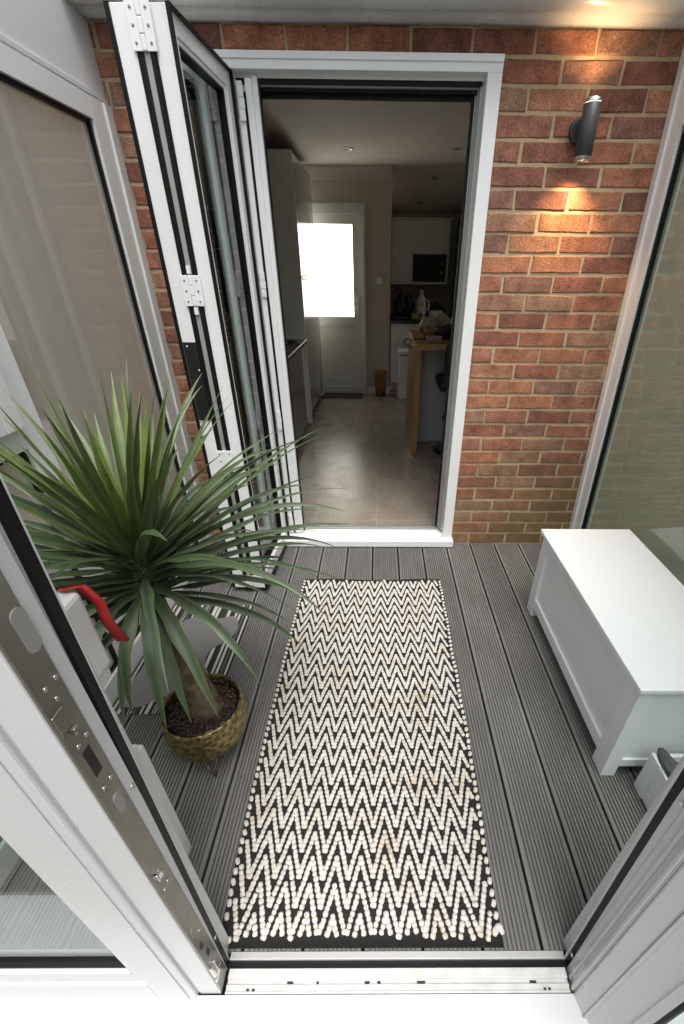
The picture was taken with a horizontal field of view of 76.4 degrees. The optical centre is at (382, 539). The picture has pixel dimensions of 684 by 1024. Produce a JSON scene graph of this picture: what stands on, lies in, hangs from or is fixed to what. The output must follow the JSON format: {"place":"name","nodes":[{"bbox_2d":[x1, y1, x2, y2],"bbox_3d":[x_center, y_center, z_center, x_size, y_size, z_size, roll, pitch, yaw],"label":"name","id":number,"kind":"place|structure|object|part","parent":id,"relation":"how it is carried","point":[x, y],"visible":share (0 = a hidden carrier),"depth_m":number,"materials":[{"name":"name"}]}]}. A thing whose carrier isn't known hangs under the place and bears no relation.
{"place":"outdoors","nodes":[
{"label":"outdoors","id":0,"kind":"place"},
{"bbox_2d":[286,340,298,343],"bbox_3d":[-0.752,-1.666,3.646,0.136,0.025,0.134,21,37,29],"label":"black cable","id":1,"kind":"object","parent":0,"point":[287,342],"visible":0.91,"depth_m":3.60,"materials":[{"name":"plastic"}]},
{"bbox_2d":[262,100,470,213],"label":"kitchen ceiling","id":2,"kind":"structure","parent":0,"point":[414,144],"depth_m":3.54,"materials":[{"name":"paint"}]},
{"bbox_2d":[297,390,441,524],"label":"kitchen floor","id":3,"kind":"structure","parent":0,"point":[359,448],"depth_m":3.59,"materials":[{"name":"beige tile"}]},
{"bbox_2d":[267,149,323,422],"bbox_3d":[-1.034,-2.450,4.461,0.610,2.180,1.150,0,32,-1],"label":"tall cupboard","id":4,"kind":"object","parent":3,"relation":"on","point":[291,187],"visible":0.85,"depth_m":3.94,"materials":[{"name":"grey wood"}]},
{"bbox_3d":[-0.735,-2.857,3.868,0.022,0.835,0.526,0,32,-1],"label":"cupboard door","id":5,"kind":"part","parent":4,"relation":"part of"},
{"bbox_3d":[-0.738,-3.151,4.337,0.022,0.835,0.572,0,32,-1],"label":"cupboard door","id":6,"kind":"part","parent":4,"relation":"part of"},
{"bbox_3d":[-0.745,-1.965,4.427,0.022,1.190,0.526,0,32,-1],"label":"cupboard door","id":7,"kind":"part","parent":4,"relation":"part of","materials":[{"name":"white wood"}]},
{"bbox_3d":[-0.747,-2.259,4.896,0.022,1.190,0.572,0,32,-1],"label":"cupboard door","id":8,"kind":"part","parent":4,"relation":"part of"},
{"bbox_2d":[286,339,308,442],"bbox_3d":[-1.004,-0.953,3.325,0.660,0.850,1.845,0,32,-1],"label":"base cupboard","id":9,"kind":"object","parent":3,"relation":"on","point":[297,377],"visible":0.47,"depth_m":3.74,"materials":[{"name":"grey wood"}]},
{"bbox_3d":[-0.738,-0.971,3.307,0.020,0.695,0.600,0,32,-1],"label":"cupboard door","id":10,"kind":"part","parent":9,"relation":"part of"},
{"bbox_3d":[-0.741,-1.293,3.819,0.020,0.695,0.600,0,32,-1],"label":"cupboard door","id":11,"kind":"part","parent":9,"relation":"part of","materials":[{"name":"white wood"}]},
{"bbox_2d":[321,393,362,397],"bbox_3d":[-0.514,-1.843,5.541,0.520,0.013,0.230,0,32,-1],"label":"doormat","id":12,"kind":"object","parent":3,"relation":"on","point":[342,395],"visible":0.8,"depth_m":5.51,"materials":[{"name":"black fabric"}]},
{"bbox_2d":[301,164,392,393],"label":"kitchen wall","id":13,"kind":"structure","parent":3,"relation":"on","point":[370,186],"depth_m":4.74,"materials":[{"name":"paint"}]},
{"bbox_2d":[313,203,366,393],"bbox_3d":[-0.636,-2.765,5.159,0.900,1.980,0.097,0,32,-1],"label":"door frame","id":14,"kind":"structure","parent":13,"relation":"attached to","point":[339,230],"depth_m":5.09,"materials":[{"name":"wood"}]},
{"bbox_2d":[313,214,363,385],"bbox_3d":[-0.625,-2.761,5.159,0.787,1.799,0.092,0,32,-1],"label":"door leaf","id":15,"kind":"structure","parent":14,"relation":"in","point":[338,237],"depth_m":5.11,"materials":[{"name":"plastic"}]},
{"bbox_2d":[377,278,381,283],"bbox_3d":[-0.036,-2.994,5.011,0.065,0.067,0.008,0,32,-1],"label":"light switch","id":16,"kind":"object","parent":13,"relation":"attached to","point":[379,280],"visible":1,"depth_m":5.01,"materials":[{"name":"white plastic"}]},
{"bbox_2d":[374,370,386,396],"bbox_3d":[-0.025,-1.986,5.508,0.164,0.300,0.164,0,32,-1],"label":"waste basket","id":17,"kind":"object","parent":3,"relation":"on","point":[380,376],"visible":1,"depth_m":5.46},
{"bbox_2d":[397,348,407,399],"bbox_3d":[0.321,-2.046,5.360,0.265,0.565,0.240,0,32,-1],"label":"kitchen bin","id":18,"kind":"object","parent":3,"relation":"on","point":[402,373],"visible":0.42,"depth_m":5.25,"materials":[{"name":"white plastic"}]},
{"bbox_2d":[389,314,452,389],"bbox_3d":[1.002,-2.598,5.984,1.807,0.850,0.947,0,32,-1],"label":"base unit","id":19,"kind":"object","parent":3,"relation":"on","point":[399,331],"visible":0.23,"depth_m":5.52,"materials":[{"name":"paint"}]},
{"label":"cupboard door","id":20,"kind":"part","parent":19,"relation":"part of","materials":[{"name":"white wood"}]},
{"bbox_2d":[412,313,416,319],"bbox_3d":[0.394,-2.787,5.404,0.065,0.074,0.050,0,32,-1],"label":"carton","id":21,"kind":"object","parent":19,"relation":"on","point":[414,315],"visible":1,"depth_m":5.38,"materials":[{"name":"beige paper"}]},
{"bbox_2d":[416,290,429,319],"bbox_3d":[0.509,-2.926,5.391,0.168,0.325,0.121,0,32,-1],"label":"detergent bottle","id":22,"kind":"object","parent":19,"relation":"on","point":[421,311],"visible":0.98,"depth_m":5.37,"materials":[{"name":"white plastic"}]},
{"bbox_2d":[450,217,460,314],"bbox_3d":[1.289,-3.480,5.559,0.630,1.098,0.730,0,32,-1],"label":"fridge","id":23,"kind":"object","parent":19,"relation":"on","point":[455,263],"visible":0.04,"depth_m":5.75,"materials":[{"name":"black metal"}]},
{"bbox_2d":[390,213,460,313],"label":"kitchen wall","id":24,"kind":"structure","parent":3,"relation":"on","point":[440,294],"depth_m":5.99,"materials":[{"name":"paint"}]},
{"bbox_2d":[391,217,451,284],"bbox_3d":[0.480,-3.724,5.613,0.738,0.700,0.370,0,32,-1],"label":"wall cupboard","id":25,"kind":"object","parent":24,"relation":"attached to","point":[411,238],"depth_m":5.41,"materials":[{"name":"white wood"}]},
{"bbox_2d":[391,220,413,280],"bbox_3d":[0.251,-3.642,5.463,0.272,0.640,0.019,0,32,-1],"label":"cupboard door","id":26,"kind":"structure","parent":25,"relation":"in","point":[402,230],"depth_m":5.45,"materials":[{"name":"white wood"}]},
{"bbox_2d":[412,257,446,281],"bbox_3d":[0.606,-3.558,5.698,0.426,0.275,0.295,0,32,-1],"label":"microwave","id":27,"kind":"object","parent":25,"relation":"in","point":[429,269],"visible":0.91,"depth_m":5.58,"materials":[{"name":"black plastic"}]},
{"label":"door","id":28,"kind":"part","parent":27,"relation":"part of","materials":[{"name":"black glass"}]},
{"bbox_2d":[413,220,449,253],"bbox_3d":[0.610,-3.767,5.386,0.430,0.340,0.019,0,32,-1],"label":"cupboard door","id":29,"kind":"structure","parent":25,"relation":"in","point":[430,236],"depth_m":5.38,"materials":[{"name":"white wood"}]},
{"bbox_2d":[405,329,450,452],"bbox_3d":[1.105,-1.379,3.994,1.705,0.900,0.980,0,32,-1],"label":"breakfast bar","id":30,"kind":"object","parent":3,"relation":"on","point":[425,403],"visible":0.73,"depth_m":3.85,"materials":[{"name":"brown wood"}]},
{"bbox_2d":[404,338,425,348],"bbox_3d":[0.270,-1.611,3.561,0.188,0.087,0.030,0,32,-1],"label":"key lanyard","id":31,"kind":"object","parent":30,"relation":"hanging from","point":[411,340],"visible":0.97,"depth_m":3.55,"materials":[{"name":"black plastic"}]},
{"bbox_2d":[419,313,450,333],"bbox_3d":[0.471,-1.890,3.803,0.310,0.179,0.209,-8,33,-13],"label":"bread bag","id":32,"kind":"object","parent":30,"relation":"on","point":[439,319],"visible":0.52,"depth_m":3.74,"materials":[{"name":"beige plastic"}]},
{"bbox_2d":[432,343,449,454],"bbox_3d":[0.660,-1.193,3.672,0.400,0.919,0.440,0,32,-1],"label":"bar stool","id":33,"kind":"object","parent":3,"relation":"on","point":[441,380],"visible":0.23,"depth_m":3.45,"materials":[{"name":"black plastic"}]},
{"bbox_2d":[393,288,413,319],"bbox_3d":[0.263,-2.950,5.412,0.278,0.332,0.260,0,32,-1],"label":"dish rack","id":34,"kind":"object","parent":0,"point":[402,305],"visible":0.99,"depth_m":5.36,"materials":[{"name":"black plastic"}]},
{"bbox_2d":[423,326,435,337],"bbox_3d":[0.406,-1.735,3.614,0.112,0.098,0.090,11,34,16],"label":"bread roll","id":35,"kind":"object","parent":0,"point":[429,331],"visible":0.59,"depth_m":3.58,"materials":[{"name":"brown food"}]},
{"bbox_2d":[426,336,441,342],"bbox_3d":[0.409,-1.586,3.424,0.120,0.041,0.080,0,32,-1],"label":"glasses case","id":36,"kind":"object","parent":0,"point":[433,339],"visible":1,"depth_m":3.39,"materials":[{"name":"grey"}]},
{"bbox_2d":[428,310,442,316],"bbox_3d":[0.686,-2.901,5.576,0.170,0.089,0.200,0,32,-1],"label":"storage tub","id":37,"kind":"object","parent":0,"point":[433,312],"visible":0.49,"depth_m":5.49,"materials":[{"name":"plastic"}]},
{"bbox_2d":[430,301,445,313],"bbox_3d":[0.744,-3.088,5.813,0.211,0.197,0.060,0,32,-1],"label":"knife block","id":38,"kind":"object","parent":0,"point":[435,306],"depth_m":5.77,"materials":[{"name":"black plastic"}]},
{"bbox_2d":[198,327,683,994],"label":"ground","id":39,"kind":"structure","parent":0,"point":[676,569],"depth_m":2.68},
{"bbox_2d":[0,994,683,1023],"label":"sill","id":40,"kind":"structure","parent":39,"relation":"on","point":[413,1009],"depth_m":0.99,"materials":[{"name":"white plastic"}]},
{"bbox_2d":[87,21,683,562],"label":"house wall","id":41,"kind":"structure","parent":39,"relation":"on","point":[561,231],"depth_m":1.94,"materials":[{"name":"brick"}]},
{"bbox_2d":[213,49,504,546],"bbox_3d":[-0.087,-0.883,2.144,1.051,2.094,0.166,0,32,-1],"label":"door frame","id":42,"kind":"object","parent":41,"relation":"attached to","point":[475,79],"visible":0.74,"depth_m":1.68,"materials":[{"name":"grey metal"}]},
{"bbox_2d":[103,0,289,587],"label":"folding door","id":43,"kind":"structure","parent":42,"relation":"attached to","point":[166,55],"depth_m":1.58,"materials":[{"name":"white plastic"}]},
{"bbox_2d":[103,0,272,587],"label":"door leaf","id":44,"kind":"structure","parent":43,"relation":"in","point":[128,61],"depth_m":1.61,"materials":[{"name":"white plastic"}]},
{"bbox_2d":[149,0,289,587],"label":"door leaf","id":45,"kind":"structure","parent":43,"relation":"in","point":[177,40],"depth_m":1.61,"materials":[{"name":"white plastic"}]},
{"bbox_2d":[235,75,304,532],"bbox_3d":[-0.513,-0.891,2.138,0.085,1.977,0.068,0,32,-1],"label":"hinge post","id":46,"kind":"object","parent":42,"relation":"attached to","point":[250,108],"visible":0.92,"depth_m":1.92,"materials":[{"name":"white plastic"}]},
{"bbox_2d":[66,0,683,30],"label":"flashing beam","id":47,"kind":"structure","parent":41,"relation":"attached to","point":[666,15],"depth_m":1.47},
{"bbox_2d":[568,96,602,162],"bbox_3d":[0.765,-1.542,1.639,0.084,0.176,0.116,0,32,-1],"label":"wall lamp","id":48,"kind":"object","parent":41,"relation":"attached to","point":[582,131],"visible":1,"depth_m":1.61,"materials":[{"name":"metal"}]},
{"bbox_2d":[211,549,566,973],"bbox_3d":[0.057,0.611,1.930,2.580,0.110,1.899,0,32,-1],"label":"deck underlay","id":49,"kind":"object","parent":39,"relation":"on","point":[229,956],"depth_m":1.54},
{"bbox_2d":[0,543,646,953],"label":"decking","id":50,"kind":"object","parent":49,"relation":"on","point":[574,815],"visible":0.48,"depth_m":1.48,"materials":[{"name":"grey wood"}]},
{"bbox_2d":[0,0,211,886],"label":"side window","id":51,"kind":"structure","parent":50,"relation":"on","point":[78,301],"depth_m":1.44,"materials":[{"name":"white plastic"}]},
{"bbox_2d":[57,592,190,855],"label":"storage tower","id":52,"kind":"structure","parent":50,"relation":"on","point":[84,628],"depth_m":0.83,"materials":[{"name":"white plastic"}]},
{"bbox_2d":[57,584,129,641],"bbox_3d":[-0.541,0.143,0.814,0.078,0.152,0.027,-14,35,-22],"label":"red cloth","id":53,"kind":"object","parent":52,"relation":"hanging from","point":[113,628],"visible":0.99,"depth_m":0.81,"materials":[{"name":"red fabric"}]},
{"bbox_2d":[0,357,347,776],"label":"potted plant","id":54,"kind":"object","parent":50,"relation":"on","point":[130,534],"visible":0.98,"depth_m":1.06,"materials":[{"name":"green plant"}]},
{"bbox_2d":[114,605,252,713],"bbox_3d":[-0.839,0.497,1.901,0.388,0.005,0.622,0,32,-1],"label":"striped mat","id":55,"kind":"object","parent":50,"relation":"on","point":[219,659],"visible":0.28,"depth_m":1.89,"materials":[{"name":"fabric"}]},
{"bbox_2d":[124,616,237,707],"bbox_3d":[-0.850,0.509,1.872,0.346,0.004,0.514,0,32,-1],"label":"shaped mat","id":56,"kind":"object","parent":55,"relation":"on","point":[204,639],"visible":0.48,"depth_m":1.91,"materials":[{"name":"grey fabric"}]},
{"bbox_2d":[0,473,683,994],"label":"front door frame","id":57,"kind":"object","parent":50,"relation":"on","point":[644,867],"visible":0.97,"depth_m":0.85,"materials":[{"name":"grey metal"}]},
{"bbox_2d":[0,572,226,999],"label":"glazed door","id":58,"kind":"structure","parent":57,"relation":"attached to","point":[75,835],"depth_m":0.64,"materials":[{"name":"white plastic"}]},
{"bbox_2d":[574,863,683,1023],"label":"glazed door","id":59,"kind":"structure","parent":57,"relation":"attached to","point":[636,976],"depth_m":0.77,"materials":[{"name":"white plastic"}]},
{"bbox_2d":[223,579,504,948],"bbox_3d":[-0.054,0.617,1.716,0.753,0.014,1.509,0,32,-1],"label":"runner rug","id":60,"kind":"object","parent":50,"relation":"on","point":[363,827],"visible":1,"depth_m":1.39,"materials":[{"name":"fabric"}]},
{"bbox_2d":[527,529,683,774],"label":"storage bench","id":61,"kind":"object","parent":50,"relation":"on","point":[605,607],"visible":0.98,"depth_m":1.51,"materials":[{"name":"white wood"}]},
{"bbox_2d":[569,45,683,528],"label":"side window","id":62,"kind":"structure","parent":50,"relation":"on","point":[666,181],"depth_m":1.91,"materials":[{"name":"white plastic"}]},
{"bbox_2d":[633,753,683,809],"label":"wooden crate","id":63,"kind":"object","parent":50,"relation":"on","point":[650,780],"visible":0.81,"depth_m":1.33,"materials":[{"name":"grey wood"}]},
{"bbox_2d":[657,747,678,777],"bbox_3d":[0.877,0.699,1.299,0.084,0.079,0.128,0,32,-1],"label":"grey glove","id":64,"kind":"object","parent":63,"relation":"on","point":[668,762],"visible":0.5,"depth_m":1.29,"materials":[{"name":"fabric"}]},
{"bbox_2d":[434,324,451,339],"bbox_3d":[0.531,-1.706,3.567,0.205,0.133,0.128,-12,34,-20],"label":"leather bag","id":65,"kind":"object","parent":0,"point":[444,331],"visible":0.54,"depth_m":3.52,"materials":[{"name":"brown leather"}]}
]}

